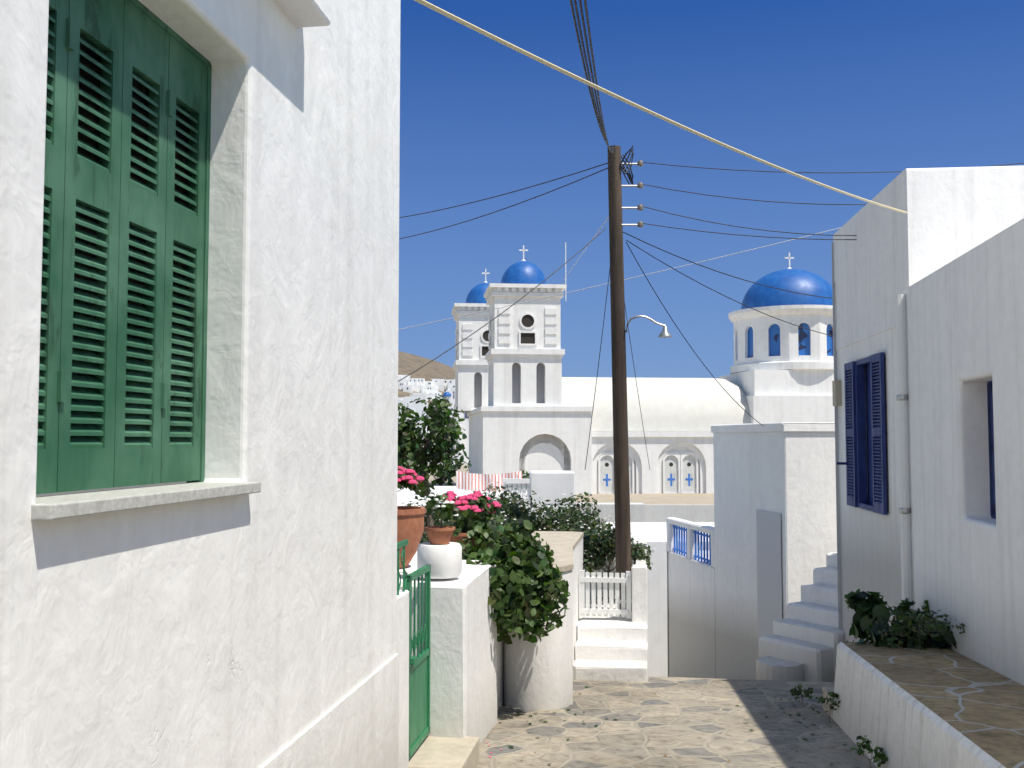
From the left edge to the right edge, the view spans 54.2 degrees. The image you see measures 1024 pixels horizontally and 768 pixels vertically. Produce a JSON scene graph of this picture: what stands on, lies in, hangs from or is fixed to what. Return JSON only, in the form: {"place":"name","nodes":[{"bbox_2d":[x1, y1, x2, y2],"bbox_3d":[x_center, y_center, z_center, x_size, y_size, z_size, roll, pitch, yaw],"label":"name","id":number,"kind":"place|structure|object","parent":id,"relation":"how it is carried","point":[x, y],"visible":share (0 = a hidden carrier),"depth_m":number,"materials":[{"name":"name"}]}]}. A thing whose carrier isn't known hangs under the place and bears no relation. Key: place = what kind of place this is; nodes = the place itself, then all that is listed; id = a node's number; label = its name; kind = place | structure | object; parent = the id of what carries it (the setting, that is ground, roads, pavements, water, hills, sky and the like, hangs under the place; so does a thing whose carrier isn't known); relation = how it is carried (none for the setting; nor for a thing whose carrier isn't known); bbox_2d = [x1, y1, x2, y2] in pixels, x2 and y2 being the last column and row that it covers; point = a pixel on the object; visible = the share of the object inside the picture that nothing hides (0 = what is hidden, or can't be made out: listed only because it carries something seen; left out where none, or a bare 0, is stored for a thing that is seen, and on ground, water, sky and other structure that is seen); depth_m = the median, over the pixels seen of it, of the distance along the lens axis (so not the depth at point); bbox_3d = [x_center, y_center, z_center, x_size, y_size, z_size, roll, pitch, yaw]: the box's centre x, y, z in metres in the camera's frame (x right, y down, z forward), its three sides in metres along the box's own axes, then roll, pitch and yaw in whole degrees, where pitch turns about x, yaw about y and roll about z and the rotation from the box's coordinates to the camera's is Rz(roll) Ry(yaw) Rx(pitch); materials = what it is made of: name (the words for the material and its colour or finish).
{"place":"outdoors","nodes":[
{"label":"outdoors","id":0,"kind":"place"},
{"bbox_2d":[398,351,454,406],"bbox_3d":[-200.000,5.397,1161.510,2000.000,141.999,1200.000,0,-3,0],"label":"distant hill","id":1,"kind":"structure","parent":0,"point":[408,363],"depth_m":906.52,"materials":[{"name":"beige soil"}]},
{"bbox_2d":[398,378,454,398],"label":"distant houses","id":2,"kind":"structure","parent":1,"relation":"on","point":[421,385],"depth_m":773.58,"materials":[{"name":"white"}]},
{"bbox_2d":[402,496,459,543],"bbox_3d":[-0.974,2.001,12.715,1.229,1.137,1.458,-3,-4,39],"label":"terrace shrub","id":3,"kind":"object","parent":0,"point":[436,522],"visible":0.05,"depth_m":12.45,"materials":[{"name":"green plant"}]},
{"bbox_2d":[398,395,466,525],"bbox_3d":[-0.917,0.817,9.417,1.021,1.426,1.128,0,-3,0],"label":"tree","id":4,"kind":"object","parent":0,"point":[413,453],"visible":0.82,"depth_m":9.26,"materials":[{"name":"green plant"}]},
{"bbox_2d":[401,454,471,485],"bbox_3d":[-3.091,3.868,30.230,3.860,3.545,2.533,-1,-3,23],"label":"shrub","id":5,"kind":"object","parent":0,"point":[451,474],"visible":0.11,"depth_m":29.91,"materials":[{"name":"green plant"}]},
{"bbox_2d":[439,498,544,539],"bbox_3d":[-0.174,1.962,12.085,1.377,1.138,1.531,0,-3,0],"label":"terrace shrub","id":6,"kind":"object","parent":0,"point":[512,518],"visible":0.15,"depth_m":12.06,"materials":[{"name":"green plant"}]},
{"bbox_2d":[405,465,713,504],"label":"plaza ground","id":7,"kind":"structure","parent":0,"point":[679,499],"depth_m":51.48,"materials":[{"name":"beige stone"}]},
{"bbox_2d":[452,283,834,494],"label":"church","id":8,"kind":"structure","parent":7,"relation":"on","point":[522,403],"depth_m":56.78,"materials":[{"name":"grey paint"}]},
{"bbox_2d":[482,242,793,300],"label":"crosses","id":9,"kind":"object","parent":8,"relation":"on","point":[788,258],"visible":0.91,"depth_m":58.97,"materials":[{"name":"white metal"}]},
{"bbox_2d":[466,261,832,308],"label":"domes","id":10,"kind":"structure","parent":8,"relation":"attached to","point":[756,295],"depth_m":59.05,"materials":[{"name":"blue paint"}]},
{"bbox_2d":[475,676,876,767],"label":"alley pavement","id":11,"kind":"structure","parent":0,"point":[695,722],"depth_m":7.47,"materials":[{"name":"beige stone"}]},
{"bbox_2d":[0,0,400,767],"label":"building","id":12,"kind":"structure","parent":11,"relation":"on","point":[252,630],"depth_m":3.55,"materials":[{"name":"paint"}]},
{"bbox_2d":[36,0,211,493],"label":"green shutters","id":13,"kind":"object","parent":12,"relation":"attached to","point":[123,343],"visible":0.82,"depth_m":2.96,"materials":[{"name":"paint"}]},
{"bbox_2d":[31,482,260,519],"bbox_3d":[-1.067,0.326,2.888,0.220,0.036,1.230,0,-3,8],"label":"window sill","id":14,"kind":"structure","parent":12,"relation":"attached to","point":[55,507],"depth_m":2.68,"materials":[{"name":"stone"}]},
{"bbox_2d":[414,0,906,213],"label":"overhead cable","id":15,"kind":"object","parent":12,"relation":"attached to","point":[497,39],"visible":1,"depth_m":5.03,"materials":[{"name":"beige metal"}]},
{"bbox_2d":[399,552,416,579],"bbox_3d":[-0.866,2.168,7.738,0.500,1.635,2.100,0,-3,8],"label":"terrace ledge","id":16,"kind":"object","parent":11,"relation":"on","point":[411,567],"depth_m":7.20,"materials":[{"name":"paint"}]},
{"bbox_2d":[397,506,425,567],"bbox_3d":[-0.851,1.103,7.189,0.466,0.420,0.466,0,-3,8],"label":"pot","id":17,"kind":"object","parent":16,"relation":"on","point":[410,524],"visible":0.39,"depth_m":7.05,"materials":[{"name":"ceramic"}]},
{"bbox_2d":[397,466,427,491],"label":"potted geranium","id":18,"kind":"object","parent":17,"relation":"on","point":[410,479],"visible":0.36,"depth_m":7.12,"materials":[{"name":"pink plant"}]},
{"bbox_2d":[409,736,478,767],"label":"gate step","id":19,"kind":"object","parent":11,"relation":"on","point":[440,752],"visible":0.43,"depth_m":6.13,"materials":[{"name":"stone"}]},
{"bbox_2d":[396,560,502,767],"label":"garden wall","id":20,"kind":"structure","parent":11,"relation":"on","point":[466,673],"depth_m":6.47,"materials":[{"name":"paint"}]},
{"bbox_2d":[397,539,430,758],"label":"green gate","id":21,"kind":"structure","parent":20,"relation":"attached to","point":[419,698],"depth_m":6.19,"materials":[{"name":"metal"}]},
{"bbox_2d":[417,542,461,578],"bbox_3d":[-0.485,1.178,6.698,0.300,0.215,0.300,0,-3,8],"label":"white planter","id":22,"kind":"object","parent":20,"relation":"on","point":[444,561],"visible":0.79,"depth_m":6.57,"materials":[{"name":"paint"}]},
{"bbox_2d":[424,526,454,544],"bbox_3d":[-0.485,1.016,6.707,0.210,0.110,0.210,0,-3,8],"label":"pot","id":23,"kind":"object","parent":22,"relation":"on","point":[438,535],"visible":0.98,"depth_m":6.64,"materials":[{"name":"orange ceramic"}]},
{"bbox_2d":[423,492,459,527],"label":"pot plant","id":24,"kind":"object","parent":23,"relation":"in","point":[445,510],"visible":0.98,"depth_m":6.65,"materials":[{"name":"green plant"}]},
{"bbox_2d":[450,529,484,553],"bbox_3d":[-0.371,1.361,8.219,0.403,0.300,0.403,0,-3,8],"label":"pot","id":25,"kind":"object","parent":20,"relation":"on","point":[460,536],"visible":0.16,"depth_m":8.04,"materials":[{"name":"ceramic"}]},
{"bbox_2d":[443,491,500,529],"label":"potted geranium","id":26,"kind":"object","parent":25,"relation":"in","point":[470,505],"visible":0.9,"depth_m":8.18,"materials":[{"name":"pink plant"}]},
{"bbox_2d":[423,512,569,643],"bbox_3d":[-0.112,1.528,8.042,1.032,1.058,1.358,1,-3,-23],"label":"bush","id":27,"kind":"object","parent":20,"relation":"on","point":[524,574],"visible":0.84,"depth_m":7.76,"materials":[{"name":"green plant"}]},
{"bbox_2d":[503,531,583,709],"bbox_3d":[0.376,2.657,9.854,0.624,2.095,3.329,0,-3,7],"label":"planter","id":28,"kind":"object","parent":11,"relation":"on","point":[538,675],"depth_m":8.31,"materials":[{"name":"paint"}]},
{"bbox_2d":[573,542,647,681],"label":"white steps","id":29,"kind":"structure","parent":11,"relation":"on","point":[608,648],"depth_m":10.22,"materials":[{"name":"paint"}]},
{"bbox_2d":[510,492,610,552],"bbox_3d":[0.606,1.965,12.582,1.284,1.193,1.623,0,-3,0],"label":"terrace shrub","id":30,"kind":"object","parent":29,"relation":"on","point":[548,523],"visible":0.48,"depth_m":12.51,"materials":[{"name":"green plant"}]},
{"bbox_2d":[544,503,614,534],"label":"terrace shrub","id":31,"kind":"object","parent":29,"relation":"on","point":[595,514],"visible":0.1,"depth_m":14.07,"materials":[{"name":"green plant"}]},
{"bbox_2d":[580,570,630,617],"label":"white picket gate","id":32,"kind":"structure","parent":29,"relation":"on","point":[586,579],"depth_m":10.60,"materials":[{"name":"paint"}]},
{"bbox_2d":[583,524,654,583],"bbox_3d":[1.173,2.095,11.826,1.021,0.939,0.812,1,-3,-15],"label":"terrace shrub","id":33,"kind":"object","parent":29,"relation":"on","point":[596,552],"visible":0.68,"depth_m":11.64,"materials":[{"name":"green plant"}]},
{"bbox_2d":[607,145,643,611],"bbox_3d":[1.300,1.744,11.284,0.426,8.896,0.479,0,-3,0],"label":"utility pole","id":34,"kind":"object","parent":11,"relation":"on","point":[621,459],"visible":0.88,"depth_m":11.25,"materials":[{"name":"brown wood"}]},
{"bbox_2d":[625,315,671,337],"bbox_3d":[1.537,-0.653,11.254,0.532,0.250,0.156,0,-3,0],"label":"street lamp","id":35,"kind":"object","parent":34,"relation":"attached to","point":[664,333],"visible":1,"depth_m":11.24,"materials":[{"name":"grey metal"}]},
{"bbox_2d":[486,681,859,767],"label":"litter","id":36,"kind":"object","parent":11,"relation":"on","point":[596,725],"visible":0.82,"depth_m":7.75,"materials":[{"name":"brown plant"}]},
{"bbox_2d":[666,422,836,679],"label":"block","id":37,"kind":"structure","parent":11,"relation":"on","point":[786,471],"depth_m":14.81,"materials":[{"name":"paint"}]},
{"bbox_2d":[672,524,710,564],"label":"blue balusters","id":38,"kind":"object","parent":37,"relation":"on","point":[702,555],"visible":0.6,"depth_m":17.12,"materials":[{"name":"paint"}]},
{"bbox_2d":[756,510,781,657],"bbox_3d":[3.572,3.554,13.850,0.130,3.550,0.820,0,-3,0],"label":"door","id":39,"kind":"structure","parent":37,"relation":"attached to","point":[769,580],"depth_m":13.92,"materials":[{"name":"grey"}]},
{"bbox_2d":[756,552,843,681],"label":"stairs","id":40,"kind":"structure","parent":11,"relation":"on","point":[804,640],"depth_m":11.92,"materials":[{"name":"paint"}]},
{"bbox_2d":[790,685,813,704],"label":"weed","id":41,"kind":"object","parent":11,"relation":"on","point":[795,692],"visible":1,"depth_m":8.48,"materials":[{"name":"green plant"}]},
{"bbox_2d":[822,687,833,717],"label":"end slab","id":42,"kind":"structure","parent":11,"relation":"on","point":[826,708],"depth_m":8.27,"materials":[{"name":"stone"}]},
{"bbox_2d":[815,690,840,722],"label":"weed","id":43,"kind":"object","parent":11,"relation":"on","point":[831,694],"visible":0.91,"depth_m":7.81,"materials":[{"name":"green plant"}]},
{"bbox_2d":[851,735,887,767],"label":"weed","id":44,"kind":"object","parent":11,"relation":"on","point":[879,756],"visible":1,"depth_m":6.22,"materials":[{"name":"green plant"}]},
{"bbox_2d":[832,642,1023,767],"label":"platform","id":45,"kind":"structure","parent":11,"relation":"on","point":[945,707],"depth_m":6.01,"materials":[{"name":"paint"}]},
{"bbox_2d":[844,589,957,649],"bbox_3d":[3.090,2.060,8.027,0.986,0.767,1.101,0,-3,0],"label":"fig plant","id":46,"kind":"object","parent":45,"relation":"on","point":[872,615],"visible":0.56,"depth_m":8.08,"materials":[{"name":"green plant"}]},
{"bbox_2d":[878,607,965,649],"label":"ledge weeds","id":47,"kind":"object","parent":45,"relation":"on","point":[928,622],"visible":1,"depth_m":7.56,"materials":[{"name":"green plant"}]},
{"bbox_2d":[833,166,1023,641],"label":"house","id":48,"kind":"structure","parent":11,"relation":"on","point":[887,255],"depth_m":9.69,"materials":[{"name":"paint"}]},
{"bbox_2d":[831,242,841,630],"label":"wall cables","id":49,"kind":"object","parent":48,"relation":"attached to","point":[837,392],"depth_m":11.84,"materials":[{"name":"grey metal"}]},
{"bbox_2d":[837,352,887,514],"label":"window shutters","id":50,"kind":"object","parent":48,"relation":"attached to","point":[859,458],"visible":1,"depth_m":10.82,"materials":[{"name":"paint"}]},
{"bbox_2d":[902,218,1023,685],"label":"building","id":51,"kind":"structure","parent":11,"relation":"on","point":[964,329],"depth_m":7.35,"materials":[{"name":"paint"}]},
{"bbox_2d":[895,294,910,608],"bbox_3d":[3.148,0.595,6.575,0.099,3.053,4.743,0,-3,8],"label":"drainpipe","id":52,"kind":"object","parent":51,"relation":"attached to","point":[902,399],"visible":0.94,"depth_m":8.85,"materials":[{"name":"white metal"}]},
{"bbox_2d":[987,381,995,518],"bbox_3d":[3.481,0.462,7.009,0.041,1.000,0.720,0,-3,8],"label":"blue window","id":53,"kind":"structure","parent":51,"relation":"on","point":[991,449],"depth_m":7.31,"materials":[{"name":"paint"}]},
{"bbox_2d":[398,0,1023,468],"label":"wires","id":54,"kind":"object","parent":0,"point":[596,108],"depth_m":11.14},
{"bbox_2d":[398,0,1023,377],"label":"sky","id":55,"kind":"structure","parent":0,"point":[886,86],"materials":[{"name":"blue"}]},
{"label":"ground surface","id":56,"kind":"structure","parent":0,"visible":0},
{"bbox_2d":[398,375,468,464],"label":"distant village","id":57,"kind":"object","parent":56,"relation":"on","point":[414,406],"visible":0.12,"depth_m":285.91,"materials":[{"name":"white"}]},
{"bbox_2d":[397,471,713,676],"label":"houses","id":58,"kind":"structure","parent":56,"relation":"on","point":[552,486],"depth_m":20.74,"materials":[{"name":"white paint"}]},
{"bbox_2d":[456,471,521,491],"bbox_3d":[-0.436,1.842,18.927,1.250,0.390,0.099,0,-3,0],"label":"striped cloth","id":59,"kind":"object","parent":58,"relation":"on","point":[471,481],"visible":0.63,"depth_m":18.93,"materials":[{"name":"white fabric"}]},
{"bbox_2d":[445,482,542,522],"bbox_3d":[-0.287,2.008,14.184,1.465,1.281,1.584,0,-3,0],"label":"terrace shrub","id":60,"kind":"object","parent":58,"relation":"on","point":[512,499],"visible":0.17,"depth_m":13.89,"materials":[{"name":"green plant"}]},
{"bbox_2d":[575,503,713,530],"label":"plaza wall","id":61,"kind":"structure","parent":56,"relation":"on","point":[640,512],"depth_m":42.45,"materials":[{"name":"paint"}]},
{"bbox_2d":[522,470,529,478],"bbox_3d":[0.885,5.100,39.941,2.796,3.299,3.332,0,-3,0],"label":"plaza tree","id":62,"kind":"object","parent":61,"relation":"on","point":[527,476],"visible":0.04,"depth_m":39.03,"materials":[{"name":"green plant"}]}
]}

